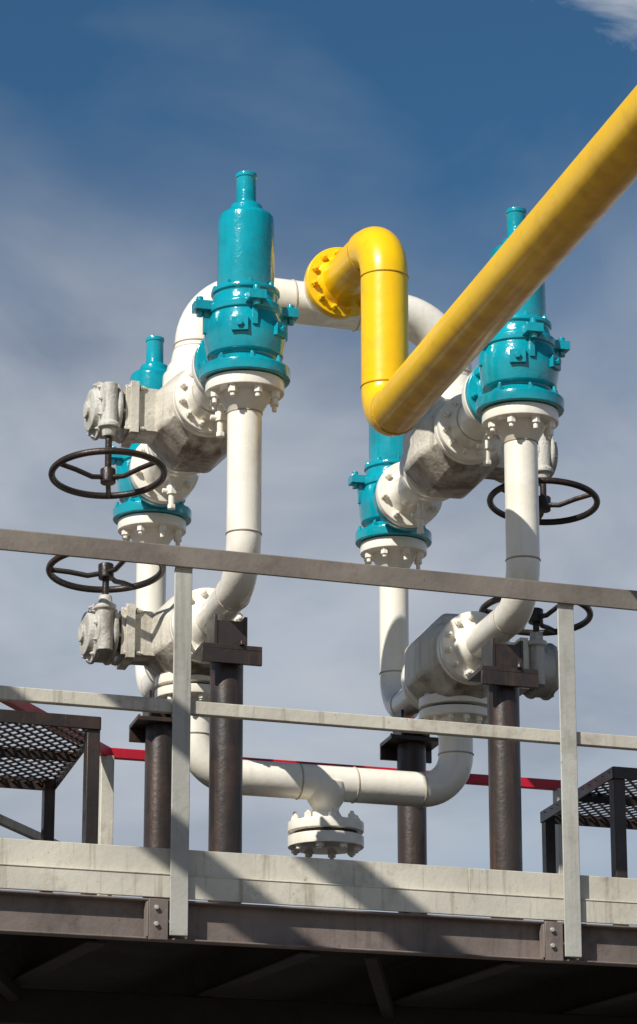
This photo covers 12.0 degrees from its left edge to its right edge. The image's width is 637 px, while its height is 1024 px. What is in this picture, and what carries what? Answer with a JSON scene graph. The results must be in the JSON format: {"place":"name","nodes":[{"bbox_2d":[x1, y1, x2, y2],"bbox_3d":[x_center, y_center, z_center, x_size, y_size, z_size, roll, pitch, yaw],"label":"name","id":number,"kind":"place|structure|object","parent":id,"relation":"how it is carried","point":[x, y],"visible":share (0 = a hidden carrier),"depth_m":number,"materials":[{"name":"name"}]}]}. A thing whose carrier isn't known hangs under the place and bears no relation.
{"place":"outdoors","nodes":[
{"label":"outdoors","id":0,"kind":"place"},
{"bbox_2d":[0,0,636,926],"label":"sky","id":1,"kind":"structure","parent":0,"point":[127,127],"materials":[{"name":"blue"}]},
{"label":"ground surface","id":2,"kind":"structure","parent":0,"visible":0},
{"bbox_2d":[0,838,636,1023],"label":"steel platform","id":3,"kind":"structure","parent":2,"relation":"on","point":[65,958],"depth_m":11.62,"materials":[{"name":"beige paint"}]},
{"bbox_2d":[0,709,100,894],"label":"grating stand","id":4,"kind":"object","parent":3,"relation":"on","point":[88,746],"visible":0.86,"depth_m":12.87,"materials":[{"name":"brown metal"}]},
{"bbox_2d":[129,690,171,899],"bbox_3d":[-0.732,1.517,13.913,0.276,1.395,0.245,5,-17,-17],"label":"pipe support","id":5,"kind":"object","parent":3,"relation":"on","point":[152,732],"visible":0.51,"depth_m":13.95,"materials":[{"name":"brown metal"}]},
{"bbox_2d":[118,512,185,697],"bbox_3d":[-0.746,0.429,14.299,0.330,0.932,0.805,4,-17,-13],"label":"white riser pipe","id":6,"kind":"object","parent":5,"relation":"on","point":[156,528],"visible":0.45,"depth_m":14.51,"materials":[{"name":"white metal"}]},
{"bbox_2d":[112,336,191,525],"bbox_3d":[-0.802,-0.413,14.747,0.449,0.939,0.529,0,-16,0],"label":"safety relief valve","id":7,"kind":"object","parent":6,"relation":"on","point":[151,371],"visible":0.37,"depth_m":14.65,"materials":[{"name":"teal paint"}]},
{"bbox_2d":[48,343,226,509],"bbox_3d":[-0.786,-0.409,13.655,0.883,0.711,1.576,4,-17,-13],"label":"changeover valve","id":8,"kind":"object","parent":7,"relation":"attached to","point":[175,425],"visible":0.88,"depth_m":13.51,"materials":[{"name":"grey paint"}]},
{"bbox_2d":[192,614,261,903],"bbox_3d":[-0.382,1.112,12.512,0.276,1.375,0.245,5,-17,-17],"label":"pipe support","id":9,"kind":"object","parent":3,"relation":"on","point":[226,652],"visible":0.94,"depth_m":12.52,"materials":[{"name":"brown metal"}]},
{"bbox_2d":[196,370,283,633],"bbox_3d":[-0.362,-0.025,12.765,0.330,0.932,0.805,4,-17,-13],"label":"white riser pipe","id":10,"kind":"object","parent":9,"relation":"on","point":[244,398],"visible":0.91,"depth_m":12.53,"materials":[{"name":"white metal"}]},
{"bbox_2d":[192,170,298,388],"bbox_3d":[-0.307,-0.976,12.848,0.449,0.939,0.529,0,-16,0],"label":"safety relief valve","id":11,"kind":"object","parent":10,"relation":"on","point":[248,319],"visible":0.86,"depth_m":12.68,"materials":[{"name":"teal paint"}]},
{"bbox_2d":[0,701,563,921],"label":"red railing","id":12,"kind":"object","parent":3,"relation":"on","point":[108,755],"visible":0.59,"depth_m":14.74,"materials":[{"name":"metal"}]},
{"bbox_2d":[0,528,636,961],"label":"guard railing","id":13,"kind":"object","parent":3,"relation":"on","point":[182,708],"visible":1,"depth_m":11.52,"materials":[{"name":"beige metal"}]},
{"bbox_2d":[380,709,437,913],"bbox_3d":[0.441,1.631,14.300,0.276,1.395,0.245,5,-17,-17],"label":"pipe support","id":14,"kind":"object","parent":3,"relation":"on","point":[412,752],"visible":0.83,"depth_m":14.34,"materials":[{"name":"brown metal"}]},
{"bbox_2d":[360,536,426,718],"bbox_3d":[0.426,0.543,14.686,0.330,0.932,0.805,4,-17,-13],"label":"white riser pipe","id":15,"kind":"object","parent":14,"relation":"on","point":[399,551],"visible":0.61,"depth_m":14.88,"materials":[{"name":"white metal"}]},
{"bbox_2d":[348,424,431,547],"bbox_3d":[0.371,-0.298,15.134,0.449,0.939,0.529,0,-16,0],"label":"safety relief valve","id":16,"kind":"object","parent":15,"relation":"on","point":[385,452],"visible":0.41,"depth_m":15.02,"materials":[{"name":"teal paint"}]},
{"bbox_2d":[468,638,538,919],"bbox_3d":[0.791,1.227,12.899,0.276,1.375,0.245,5,-17,-17],"label":"pipe support","id":17,"kind":"object","parent":3,"relation":"on","point":[502,673],"visible":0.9,"depth_m":12.90,"materials":[{"name":"brown metal"}]},
{"bbox_2d":[465,401,558,657],"bbox_3d":[0.810,0.089,13.152,0.330,0.932,0.805,4,-17,-13],"label":"white riser pipe","id":18,"kind":"object","parent":17,"relation":"on","point":[520,428],"visible":0.93,"depth_m":12.92,"materials":[{"name":"white metal"}]},
{"bbox_2d":[401,597,592,735],"bbox_3d":[0.818,0.713,13.802,0.872,0.614,0.849,0,-16,0],"label":"changeover valve","id":19,"kind":"object","parent":18,"relation":"attached to","point":[442,664],"visible":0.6,"depth_m":13.63,"materials":[{"name":"grey paint"}]},
{"bbox_2d":[190,716,473,858],"bbox_3d":[0.042,1.213,13.445,1.372,0.608,0.335,3,-17,-11],"label":"white header pipe","id":20,"kind":"object","parent":19,"relation":"attached to","point":[324,827],"visible":0.87,"depth_m":13.36,"materials":[{"name":"white metal"}]},
{"bbox_2d":[46,555,243,701],"bbox_3d":[-0.786,0.568,13.366,0.883,0.644,0.840,4,-17,-13],"label":"changeover valve","id":21,"kind":"object","parent":20,"relation":"on","point":[125,637],"visible":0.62,"depth_m":13.23,"materials":[{"name":"grey paint"}]},
{"bbox_2d":[465,207,569,423],"bbox_3d":[0.866,-0.861,13.235,0.449,0.939,0.529,0,-16,0],"label":"safety relief valve","id":22,"kind":"object","parent":18,"relation":"on","point":[523,352],"visible":0.69,"depth_m":13.00,"materials":[{"name":"teal paint"}]},
{"bbox_2d":[376,372,599,533],"bbox_3d":[0.850,-0.299,14.159,0.883,0.635,1.576,4,-17,-13],"label":"changeover valve","id":23,"kind":"object","parent":22,"relation":"attached to","point":[450,450],"visible":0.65,"depth_m":13.99,"materials":[{"name":"grey paint"}]},
{"bbox_2d":[174,277,471,374],"bbox_3d":[0.060,-0.896,13.984,1.448,0.490,0.378,6,-17,-18],"label":"white arch pipe","id":24,"kind":"object","parent":23,"relation":"on","point":[424,317],"visible":0.24,"depth_m":13.97,"materials":[{"name":"white metal"}]},
{"bbox_2d":[540,766,636,925],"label":"grating stand","id":25,"kind":"object","parent":3,"relation":"on","point":[618,822],"visible":0.68,"depth_m":13.97,"materials":[{"name":"brown metal"}]},
{"bbox_2d":[305,85,636,436],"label":"yellow pipe","id":26,"kind":"object","parent":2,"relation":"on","point":[363,273],"visible":1,"depth_m":11.93,"materials":[{"name":"metal"}]}
]}

